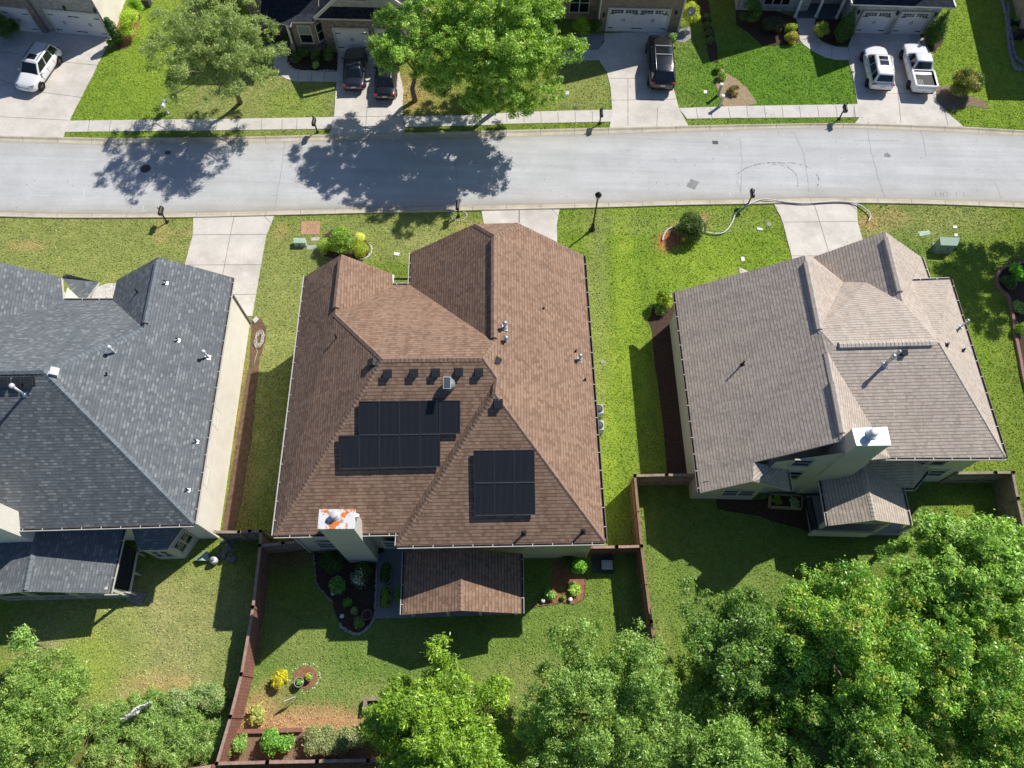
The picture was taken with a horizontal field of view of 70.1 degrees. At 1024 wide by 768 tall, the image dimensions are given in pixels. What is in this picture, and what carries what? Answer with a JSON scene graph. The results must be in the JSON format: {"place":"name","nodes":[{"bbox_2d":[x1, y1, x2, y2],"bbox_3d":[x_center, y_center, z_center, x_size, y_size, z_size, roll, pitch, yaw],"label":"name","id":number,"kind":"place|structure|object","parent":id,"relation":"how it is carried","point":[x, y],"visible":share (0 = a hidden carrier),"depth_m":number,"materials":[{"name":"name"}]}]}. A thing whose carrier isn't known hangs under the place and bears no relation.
{"place":"outdoors","nodes":[
{"label":"outdoors","id":0,"kind":"place"},
{"bbox_2d":[0,30,109,136],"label":"driveway","id":1,"kind":"structure","parent":0,"point":[49,110],"depth_m":54.34,"materials":[{"name":"concrete"}]},
{"bbox_2d":[14,42,62,91],"bbox_3d":[-35.246,-23.534,54.087,2.029,1.602,4.301,12,65,5],"label":"parked car","id":2,"kind":"object","parent":1,"relation":"on","point":[40,60],"visible":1,"depth_m":53.59,"materials":[{"name":"white paint"}]},
{"bbox_2d":[65,117,333,131],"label":"sidewalk","id":3,"kind":"structure","parent":0,"point":[196,124],"depth_m":52.79,"materials":[{"name":"concrete"}]},
{"bbox_2d":[185,216,273,315],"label":"driveway","id":4,"kind":"structure","parent":0,"point":[214,241],"depth_m":48.18,"materials":[{"name":"concrete"}]},
{"bbox_2d":[330,50,404,133],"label":"driveway","id":5,"kind":"structure","parent":0,"point":[364,111],"depth_m":53.58,"materials":[{"name":"concrete"}]},
{"bbox_2d":[342,48,367,90],"bbox_3d":[-11.786,-23.728,54.578,1.914,1.296,4.202,-2,65,-2],"label":"parked car","id":6,"kind":"object","parent":5,"relation":"on","point":[354,68],"visible":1,"depth_m":53.86,"materials":[{"name":"black paint"}]},
{"bbox_2d":[373,61,398,99],"bbox_3d":[-9.354,-22.859,54.199,1.894,1.286,4.152,-1,65,-1],"label":"parked car","id":7,"kind":"object","parent":5,"relation":"on","point":[385,86],"visible":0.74,"depth_m":53.39,"materials":[{"name":"black paint"}]},
{"bbox_2d":[376,549,513,617],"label":"patio","id":8,"kind":"structure","parent":0,"point":[393,557],"depth_m":38.73,"materials":[{"name":"concrete"}]},
{"bbox_2d":[403,110,611,126],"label":"sidewalk","id":9,"kind":"structure","parent":0,"point":[576,116],"depth_m":53.31,"materials":[{"name":"concrete"}]},
{"bbox_2d":[0,0,1023,767],"bbox_3d":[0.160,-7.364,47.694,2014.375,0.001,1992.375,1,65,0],"label":"ground","id":10,"kind":"structure","parent":0,"point":[598,356],"depth_m":43.87,"materials":[{"name":"green plant"}]},
{"bbox_2d":[6,623,52,656],"bbox_3d":[-23.471,12.711,35.930,1.812,3.883,1.539,1,65,0],"label":"sapling","id":11,"kind":"object","parent":10,"relation":"on","point":[19,637],"visible":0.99,"depth_m":34.83,"materials":[{"name":"green plant"}]},
{"bbox_2d":[0,643,96,767],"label":"thicket","id":12,"kind":"object","parent":10,"relation":"on","point":[36,699],"visible":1,"depth_m":33.32,"materials":[{"name":"green plant"}]},
{"bbox_2d":[0,0,125,37],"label":"house","id":13,"kind":"structure","parent":10,"relation":"on","point":[82,17],"depth_m":55.34,"materials":[{"name":"grey stone"}]},
{"bbox_2d":[0,5,42,32],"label":"garage door","id":14,"kind":"structure","parent":13,"relation":"in","point":[22,16],"depth_m":55.59,"materials":[{"name":"white paint"}]},
{"bbox_2d":[42,8,110,37],"bbox_3d":[-33.150,-27.498,55.678,4.351,2.205,0.100,7,65,3],"label":"garage door","id":15,"kind":"structure","parent":13,"relation":"in","point":[68,21],"depth_m":55.58,"materials":[{"name":"white paint"}]},
{"bbox_2d":[0,257,250,600],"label":"house","id":16,"kind":"structure","parent":10,"relation":"on","point":[118,412],"depth_m":36.71,"materials":[{"name":"tile"}]},
{"bbox_2d":[112,12,139,49],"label":"soil bed","id":17,"kind":"object","parent":10,"relation":"on","point":[127,40],"visible":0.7,"depth_m":56.50,"materials":[{"name":"brown soil"}]},
{"bbox_2d":[118,7,138,37],"bbox_3d":[-29.334,-27.679,55.842,1.748,1.675,2.641,1,65,0],"label":"shrub","id":18,"kind":"object","parent":17,"relation":"on","point":[131,16],"visible":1,"depth_m":55.48,"materials":[{"name":"green plant"}]},
{"bbox_2d":[114,543,146,604],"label":"deck","id":19,"kind":"structure","parent":10,"relation":"on","point":[126,571],"depth_m":38.82,"materials":[{"name":"grey wood"}]},
{"bbox_2d":[78,685,235,767],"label":"hedge","id":20,"kind":"object","parent":10,"relation":"on","point":[193,738],"visible":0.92,"depth_m":35.26,"materials":[{"name":"green plant"}]},
{"bbox_2d":[164,679,230,718],"bbox_3d":[-15.653,15.535,36.171,3.320,1.121,1.628,-9,65,-5],"label":"shrub","id":21,"kind":"object","parent":10,"relation":"on","point":[177,706],"visible":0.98,"depth_m":35.95,"materials":[{"name":"green plant"}]},
{"bbox_2d":[137,0,290,108],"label":"tree","id":22,"kind":"object","parent":10,"relation":"on","point":[231,59],"visible":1,"depth_m":47.35,"materials":[{"name":"green plant"}]},
{"bbox_2d":[222,369,255,530],"bbox_3d":[-15.616,3.674,42.328,0.888,0.044,10.076,0,65,-1],"label":"soil bed","id":23,"kind":"object","parent":10,"relation":"on","point":[236,484],"visible":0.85,"depth_m":42.07,"materials":[{"name":"brown soil"}]},
{"bbox_2d":[214,544,269,764],"bbox_3d":[-13.254,13.401,36.761,0.502,1.925,10.296,3,65,1],"label":"fence","id":24,"kind":"object","parent":10,"relation":"on","point":[234,722],"visible":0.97,"depth_m":36.50,"materials":[{"name":"red wood"}]},
{"bbox_2d":[213,529,271,546],"bbox_3d":[-14.386,8.457,39.080,2.645,1.925,0.926,1,65,0],"label":"fence","id":25,"kind":"object","parent":10,"relation":"on","point":[261,536],"visible":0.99,"depth_m":38.78,"materials":[{"name":"brown wood"}]},
{"bbox_2d":[249,317,265,425],"bbox_3d":[-15.664,-0.680,44.380,0.983,0.042,7.952,-3,65,-2],"label":"soil bed","id":26,"kind":"object","parent":10,"relation":"on","point":[258,325],"visible":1,"depth_m":45.07,"materials":[{"name":"brown soil"}]},
{"bbox_2d":[259,541,305,553],"bbox_3d":[-12.152,8.728,38.975,2.125,1.925,0.167,-5,65,-3],"label":"fence","id":27,"kind":"object","parent":10,"relation":"on","point":[282,546],"visible":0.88,"depth_m":38.77,"materials":[{"name":"brown wood"}]},
{"bbox_2d":[231,731,368,760],"bbox_3d":[-10.576,17.776,35.734,7.327,0.043,1.526,1,65,0],"label":"mulch bed","id":28,"kind":"object","parent":10,"relation":"on","point":[252,752],"visible":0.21,"depth_m":35.59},
{"bbox_2d":[259,727,295,756],"bbox_3d":[-11.350,17.323,35.233,1.794,1.063,1.364,1,65,0],"label":"shrub","id":29,"kind":"object","parent":28,"relation":"on","point":[272,739],"visible":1,"depth_m":35.09,"materials":[{"name":"green plant"}]},
{"bbox_2d":[302,723,364,755],"bbox_3d":[-8.597,17.225,35.258,3.100,0.653,1.512,1,65,0],"label":"hedge","id":30,"kind":"object","parent":28,"relation":"on","point":[327,740],"visible":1,"depth_m":35.14,"materials":[{"name":"green plant"}]},
{"bbox_2d":[214,758,394,765],"bbox_3d":[-9.368,17.903,34.679,8.780,1.925,0.173,-1,65,-1],"label":"fence","id":31,"kind":"object","parent":10,"relation":"on","point":[279,761],"visible":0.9,"depth_m":33.85,"materials":[{"name":"red wood"}]},
{"bbox_2d":[273,56,336,81],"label":"walkway","id":32,"kind":"structure","parent":10,"relation":"on","point":[287,71],"depth_m":55.05,"materials":[{"name":"concrete"}]},
{"bbox_2d":[287,51,337,70],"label":"mulch bed","id":33,"kind":"object","parent":10,"relation":"on","point":[304,64],"visible":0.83,"depth_m":55.55,"materials":[{"name":"brown soil"}]},
{"bbox_2d":[247,0,426,55],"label":"house","id":34,"kind":"structure","parent":10,"relation":"on","point":[321,25],"depth_m":53.96,"materials":[{"name":"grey brick"}]},
{"bbox_2d":[331,27,370,50],"bbox_3d":[-12.086,-26.055,55.242,2.700,2.155,0.100,1,65,0],"label":"garage door","id":35,"kind":"structure","parent":34,"relation":"in","point":[346,38],"depth_m":55.05,"materials":[{"name":"white paint"}]},
{"bbox_2d":[313,552,376,632],"bbox_3d":[-8.975,11.089,38.902,3.727,0.042,4.207,1,65,0],"label":"mulch bed","id":36,"kind":"object","parent":10,"relation":"on","point":[363,598],"visible":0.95,"depth_m":38.88,"materials":[{"name":"black soil"}]},
{"bbox_2d":[317,551,344,573],"bbox_3d":[-9.714,9.591,39.249,1.317,0.686,1.444,-35,70,-16],"label":"shrub","id":37,"kind":"object","parent":36,"relation":"on","point":[332,561],"visible":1,"depth_m":39.10,"materials":[{"name":"green plant"}]},
{"bbox_2d":[322,230,369,258],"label":"mulch bed","id":38,"kind":"object","parent":10,"relation":"on","point":[333,254],"visible":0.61,"depth_m":48.14,"materials":[{"name":"brown soil"}]},
{"bbox_2d":[328,226,356,253],"bbox_3d":[-11.077,-9.420,47.465,1.750,1.537,2.212,-27,68,-12],"label":"shrub","id":39,"kind":"object","parent":38,"relation":"on","point":[341,238],"visible":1,"depth_m":47.03,"materials":[{"name":"green plant"}]},
{"bbox_2d":[364,0,471,102],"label":"tree","id":40,"kind":"object","parent":10,"relation":"on","point":[390,42],"visible":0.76,"depth_m":46.83,"materials":[{"name":"green plant"}]},
{"bbox_2d":[359,633,507,767],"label":"tree","id":41,"kind":"object","parent":10,"relation":"on","point":[430,704],"visible":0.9,"depth_m":31.68,"materials":[{"name":"green plant"}]},
{"bbox_2d":[271,223,607,615],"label":"house","id":42,"kind":"structure","parent":10,"relation":"on","point":[488,326],"depth_m":35.91,"materials":[{"name":"brown"}]},
{"bbox_2d":[338,435,359,468],"bbox_3d":[-7.715,3.242,34.542,1.010,0.820,1.437,1,65,0],"label":"solar panel","id":43,"kind":"object","parent":42,"relation":"attached to","point":[348,452],"visible":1,"depth_m":34.53,"materials":[{"name":"glass"}]},
{"bbox_2d":[359,401,378,435],"bbox_3d":[-6.749,1.619,34.430,0.973,0.835,1.460,1,65,0],"label":"solar panel","id":44,"kind":"object","parent":42,"relation":"attached to","point":[368,417],"visible":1,"depth_m":34.42,"materials":[{"name":"glass"}]},
{"bbox_2d":[359,435,379,468],"bbox_3d":[-6.757,3.224,34.559,1.004,0.818,1.434,1,65,0],"label":"solar panel","id":45,"kind":"object","parent":42,"relation":"attached to","point":[369,454],"visible":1,"depth_m":34.55,"materials":[{"name":"glass"}]},
{"bbox_2d":[379,401,398,434],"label":"solar panel","id":46,"kind":"object","parent":42,"relation":"attached to","point":[388,417],"visible":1,"depth_m":34.44,"materials":[{"name":"glass"}]},
{"bbox_2d":[379,435,399,467],"bbox_3d":[-5.799,3.206,34.576,0.999,0.817,1.431,1,65,0],"label":"solar panel","id":47,"kind":"object","parent":42,"relation":"attached to","point":[389,447],"visible":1,"depth_m":34.56,"materials":[{"name":"glass"}]},
{"bbox_2d":[399,400,419,434],"bbox_3d":[-4.839,1.599,34.465,0.978,0.832,1.453,1,65,0],"label":"solar panel","id":48,"kind":"object","parent":42,"relation":"attached to","point":[409,417],"visible":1,"depth_m":34.46,"materials":[{"name":"glass"}]},
{"bbox_2d":[400,434,419,467],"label":"solar panel","id":49,"kind":"object","parent":42,"relation":"attached to","point":[409,451],"visible":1,"depth_m":34.58,"materials":[{"name":"glass"}]},
{"bbox_2d":[420,400,439,434],"bbox_3d":[-3.884,1.589,34.483,0.982,0.830,1.450,1,65,0],"label":"solar panel","id":50,"kind":"object","parent":42,"relation":"attached to","point":[429,417],"visible":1,"depth_m":34.47,"materials":[{"name":"glass"}]},
{"bbox_2d":[420,434,440,466],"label":"solar panel","id":51,"kind":"object","parent":42,"relation":"attached to","point":[429,450],"visible":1,"depth_m":34.60,"materials":[{"name":"glass"}]},
{"bbox_2d":[440,400,459,433],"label":"solar panel","id":52,"kind":"object","parent":42,"relation":"attached to","point":[449,416],"visible":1,"depth_m":34.49,"materials":[{"name":"glass"}]},
{"bbox_2d":[473,450,494,482],"bbox_3d":[-1.321,3.900,34.353,1.023,0.826,1.408,1,65,0],"label":"solar panel","id":53,"kind":"object","parent":42,"relation":"attached to","point":[483,460],"visible":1,"depth_m":34.34,"materials":[{"name":"glass"}]},
{"bbox_2d":[474,483,494,515],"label":"solar panel","id":54,"kind":"object","parent":42,"relation":"attached to","point":[484,499],"visible":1,"depth_m":34.49,"materials":[{"name":"glass"}]},
{"bbox_2d":[494,450,513,482],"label":"solar panel","id":55,"kind":"object","parent":42,"relation":"attached to","point":[503,466],"visible":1,"depth_m":34.36,"materials":[{"name":"glass"}]},
{"bbox_2d":[494,483,514,515],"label":"solar panel","id":56,"kind":"object","parent":42,"relation":"attached to","point":[504,502],"visible":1,"depth_m":34.51,"materials":[{"name":"glass"}]},
{"bbox_2d":[514,449,534,482],"bbox_3d":[0.583,3.874,34.386,1.031,0.826,1.409,1,65,0],"label":"solar panel","id":57,"kind":"object","parent":42,"relation":"attached to","point":[524,465],"visible":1,"depth_m":34.38,"materials":[{"name":"glass"}]},
{"bbox_2d":[514,483,534,514],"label":"solar panel","id":58,"kind":"object","parent":42,"relation":"attached to","point":[524,495],"visible":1,"depth_m":34.52,"materials":[{"name":"glass"}]},
{"bbox_2d":[399,719,526,767],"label":"tree","id":59,"kind":"object","parent":10,"relation":"on","point":[505,760],"visible":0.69,"depth_m":30.70,"materials":[{"name":"green plant"}]},
{"bbox_2d":[476,670,513,719],"bbox_3d":[-0.845,14.782,34.533,1.945,5.042,2.104,1,65,0],"label":"tree","id":60,"kind":"object","parent":10,"relation":"on","point":[496,692],"visible":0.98,"depth_m":32.80,"materials":[{"name":"green plant"}]},
{"bbox_2d":[410,0,589,123],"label":"tree","id":61,"kind":"object","parent":10,"relation":"on","point":[484,40],"visible":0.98,"depth_m":46.07,"materials":[{"name":"green plant"}]},
{"bbox_2d":[0,123,1023,143],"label":"kerb","id":62,"kind":"structure","parent":10,"relation":"on","point":[451,134],"depth_m":52.68,"materials":[{"name":"concrete"}]},
{"bbox_2d":[0,198,1023,218],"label":"kerb","id":63,"kind":"structure","parent":10,"relation":"on","point":[525,207],"depth_m":49.86,"materials":[{"name":"concrete"}]},
{"bbox_2d":[537,560,584,605],"bbox_3d":[2.615,10.659,39.224,2.656,0.042,2.546,1,65,0],"label":"mulch bed","id":64,"kind":"object","parent":10,"relation":"on","point":[562,575],"visible":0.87,"depth_m":39.21,"materials":[{"name":"red soil"}]},
{"bbox_2d":[529,0,685,32],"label":"house","id":65,"kind":"structure","parent":10,"relation":"on","point":[665,16],"depth_m":56.33,"materials":[{"name":"beige brick"}]},
{"bbox_2d":[605,7,671,32],"bbox_3d":[9.739,-28.113,56.436,4.850,2.155,0.100,1,65,0],"label":"garage door","id":66,"kind":"structure","parent":65,"relation":"in","point":[623,19],"depth_m":56.36,"materials":[{"name":"white paint"}]},
{"bbox_2d":[507,615,711,767],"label":"tree","id":67,"kind":"object","parent":10,"relation":"on","point":[577,683],"visible":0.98,"depth_m":31.38,"materials":[{"name":"green plant"}]},
{"bbox_2d":[587,545,642,555],"bbox_3d":[5.471,8.918,39.066,2.792,1.925,0.167,-1,65,-1],"label":"fence","id":68,"kind":"object","parent":10,"relation":"on","point":[613,550],"visible":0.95,"depth_m":38.69,"materials":[{"name":"red wood"}]},
{"bbox_2d":[629,474,656,659],"bbox_3d":[6.874,9.732,38.697,0.257,1.925,9.744,-2,65,-2],"label":"fence","id":69,"kind":"object","parent":10,"relation":"on","point":[645,599],"visible":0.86,"depth_m":38.51,"materials":[{"name":"brown wood"}]},
{"bbox_2d":[629,473,694,486],"bbox_3d":[8.355,5.371,40.767,3.442,1.925,0.185,-1,65,-1],"label":"fence","id":70,"kind":"object","parent":10,"relation":"on","point":[665,479],"visible":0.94,"depth_m":40.59,"materials":[{"name":"brown wood"}]},
{"bbox_2d":[648,305,686,473],"bbox_3d":[9.643,-0.094,44.364,1.851,0.042,11.766,-1,65,-1],"label":"mulch bed","id":71,"kind":"object","parent":10,"relation":"on","point":[668,393],"visible":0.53,"depth_m":44.10,"materials":[{"name":"brown soil"}]},
{"bbox_2d":[674,208,706,241],"bbox_3d":[11.956,-10.469,48.326,2.218,1.821,2.366,20,66,9],"label":"shrub","id":72,"kind":"object","parent":10,"relation":"on","point":[691,225],"visible":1,"depth_m":48.00,"materials":[{"name":"green plant"}]},
{"bbox_2d":[697,0,717,61],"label":"mulch bed","id":73,"kind":"object","parent":10,"relation":"on","point":[704,7],"visible":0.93,"depth_m":57.53,"materials":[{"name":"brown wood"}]},
{"bbox_2d":[716,69,756,106],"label":"sand bed","id":74,"kind":"object","parent":10,"relation":"on","point":[744,97],"visible":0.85,"depth_m":54.58,"materials":[{"name":"beige sand"}]},
{"bbox_2d":[653,681,820,767],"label":"tree","id":75,"kind":"object","parent":10,"relation":"on","point":[732,744],"visible":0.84,"depth_m":30.57,"materials":[{"name":"green plant"}]},
{"bbox_2d":[674,574,809,757],"bbox_3d":[10.606,12.995,33.886,6.526,7.985,8.254,1,65,0],"label":"tree","id":76,"kind":"object","parent":10,"relation":"on","point":[741,639],"visible":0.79,"depth_m":32.08,"materials":[{"name":"green plant"}]},
{"bbox_2d":[716,495,814,530],"bbox_3d":[14.346,7.175,40.987,5.611,0.041,2.317,1,65,0],"label":"mulch bed","id":77,"kind":"object","parent":10,"relation":"on","point":[792,518],"visible":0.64,"depth_m":40.98,"materials":[{"name":"brown soil"}]},
{"bbox_2d":[768,493,802,509],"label":"raised bed","id":78,"kind":"object","parent":77,"relation":"on","point":[786,502],"visible":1,"depth_m":41.01,"materials":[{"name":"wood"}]},
{"bbox_2d":[736,10,798,45],"bbox_3d":[20.288,-28.686,57.949,4.976,0.042,5.247,1,65,0],"label":"mulch bed","id":79,"kind":"object","parent":10,"relation":"on","point":[754,29],"visible":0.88,"depth_m":57.59,"materials":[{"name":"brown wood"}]},
{"bbox_2d":[738,0,761,21],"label":"shrub","id":80,"kind":"object","parent":79,"relation":"on","point":[755,6],"visible":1,"depth_m":56.72,"materials":[{"name":"green plant"}]},
{"bbox_2d":[796,18,847,59],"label":"walkway","id":81,"kind":"structure","parent":10,"relation":"on","point":[810,39],"depth_m":56.95,"materials":[{"name":"concrete"}]},
{"bbox_2d":[815,17,850,45],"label":"mulch bed","id":82,"kind":"object","parent":10,"relation":"on","point":[829,38],"visible":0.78,"depth_m":57.41,"materials":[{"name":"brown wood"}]},
{"bbox_2d":[833,7,856,42],"bbox_3d":[25.770,-27.517,55.852,1.652,2.944,1.713,1,65,0],"label":"conifer","id":83,"kind":"object","parent":82,"relation":"on","point":[845,28],"visible":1,"depth_m":55.90,"materials":[{"name":"green plant"}]},
{"bbox_2d":[669,232,1008,536],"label":"house","id":84,"kind":"structure","parent":10,"relation":"on","point":[847,383],"depth_m":38.42,"materials":[{"name":"beige"}]},
{"bbox_2d":[734,0,956,34],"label":"house","id":85,"kind":"structure","parent":10,"relation":"on","point":[914,17],"depth_m":56.70,"materials":[{"name":"white stone"}]},
{"bbox_2d":[854,10,896,33],"bbox_3d":[28.067,-28.020,56.608,2.500,2.105,0.100,1,65,0],"label":"garage door","id":86,"kind":"structure","parent":85,"relation":"in","point":[870,21],"depth_m":56.51,"materials":[{"name":"white paint"}]},
{"bbox_2d":[889,11,933,34],"bbox_3d":[30.941,-27.958,56.608,2.450,2.105,0.100,1,65,0],"label":"garage door","id":87,"kind":"structure","parent":85,"relation":"in","point":[908,22],"depth_m":56.51,"materials":[{"name":"white paint"}]},
{"bbox_2d":[752,673,953,767],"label":"tree","id":88,"kind":"object","parent":10,"relation":"on","point":[907,748],"visible":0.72,"depth_m":29.62,"materials":[{"name":"green plant"}]},
{"bbox_2d":[747,555,980,753],"bbox_3d":[15.280,12.342,33.209,9.642,9.803,8.274,1,65,0],"label":"tree","id":89,"kind":"object","parent":10,"relation":"on","point":[831,619],"visible":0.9,"depth_m":30.70,"materials":[{"name":"green plant"}]},
{"bbox_2d":[923,9,950,45],"bbox_3d":[32.597,-27.378,55.814,1.795,3.032,1.656,-26,68,-12],"label":"conifer","id":90,"kind":"object","parent":10,"relation":"on","point":[935,32],"visible":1,"depth_m":55.84,"materials":[{"name":"green plant"}]},
{"bbox_2d":[932,237,959,253],"bbox_3d":[28.894,-9.213,48.418,1.618,0.840,0.790,1,65,0],"label":"utility box","id":91,"kind":"object","parent":10,"relation":"on","point":[946,245],"visible":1,"depth_m":48.14,"materials":[{"name":"green metal"}]},
{"bbox_2d":[875,506,1023,657],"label":"tree","id":92,"kind":"object","parent":10,"relation":"on","point":[994,548],"visible":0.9,"depth_m":32.49,"materials":[{"name":"green plant"}]},
{"bbox_2d":[936,86,989,110],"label":"mulch bed","id":93,"kind":"object","parent":10,"relation":"on","point":[947,99],"visible":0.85,"depth_m":54.51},
{"bbox_2d":[948,67,984,97],"bbox_3d":[33.613,-22.254,53.746,2.673,1.630,2.459,1,65,0],"label":"shrub","id":94,"kind":"object","parent":93,"relation":"on","point":[972,78],"visible":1,"depth_m":53.51,"materials":[{"name":"green plant"}]},
{"bbox_2d":[919,614,1023,767],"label":"tree","id":95,"kind":"object","parent":10,"relation":"on","point":[989,691],"visible":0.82,"depth_m":30.12,"materials":[{"name":"green plant"}]},
{"bbox_2d":[938,471,1023,525],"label":"fence","id":96,"kind":"object","parent":10,"relation":"on","point":[1007,497],"visible":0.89,"depth_m":40.50,"materials":[{"name":"brown wood"}]},
{"bbox_2d":[994,260,1023,387],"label":"brick edging","id":97,"kind":"object","parent":10,"relation":"on","point":[1012,316],"visible":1,"depth_m":46.46,"materials":[{"name":"brick"}]},
{"bbox_2d":[999,263,1023,363],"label":"mulch bed","id":98,"kind":"object","parent":10,"relation":"on","point":[1016,293],"visible":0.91,"depth_m":47.27,"materials":[{"name":"brown soil"}]},
{"bbox_2d":[1000,0,1023,71],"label":"stone edging","id":99,"kind":"object","parent":10,"relation":"on","point":[1008,39],"visible":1,"depth_m":57.23,"materials":[{"name":"grey stone"}]},
{"bbox_2d":[0,128,1023,213],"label":"road","id":100,"kind":"structure","parent":0,"point":[351,174],"depth_m":51.27,"materials":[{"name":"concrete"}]},
{"bbox_2d":[482,209,558,241],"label":"driveway","id":101,"kind":"structure","parent":0,"point":[543,222],"depth_m":49.47,"materials":[{"name":"concrete"}]},
{"bbox_2d":[598,32,687,126],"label":"driveway","id":102,"kind":"structure","parent":0,"point":[636,100],"depth_m":54.68,"materials":[{"name":"concrete"}]},
{"bbox_2d":[645,35,675,90],"bbox_3d":[11.235,-24.461,54.896,2.240,1.806,5.497,2,65,0],"label":"parked car","id":103,"kind":"object","parent":102,"relation":"on","point":[659,50],"visible":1,"depth_m":53.92,"materials":[{"name":"black paint"}]},
{"bbox_2d":[679,104,858,118],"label":"sidewalk","id":104,"kind":"structure","parent":0,"point":[802,111],"depth_m":53.85,"materials":[{"name":"concrete"}]},
{"bbox_2d":[774,203,862,258],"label":"driveway","id":105,"kind":"structure","parent":0,"point":[808,227],"depth_m":49.41,"materials":[{"name":"concrete"}]},
{"bbox_2d":[848,34,962,126],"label":"driveway","id":106,"kind":"structure","parent":0,"point":[899,103],"depth_m":54.59,"materials":[{"name":"concrete"}]},
{"bbox_2d":[860,46,894,90],"bbox_3d":[27.629,-24.017,54.960,2.048,1.602,4.401,4,65,1],"label":"parked car","id":107,"kind":"object","parent":106,"relation":"on","point":[879,68],"visible":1,"depth_m":54.20,"materials":[{"name":"white paint"}]},
{"bbox_2d":[899,43,938,93],"bbox_3d":[30.731,-24.034,55.017,2.048,1.572,5.049,3,65,1],"label":"pickup truck","id":108,"kind":"object","parent":106,"relation":"on","point":[917,58],"visible":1,"depth_m":54.39,"materials":[{"name":"white paint"}]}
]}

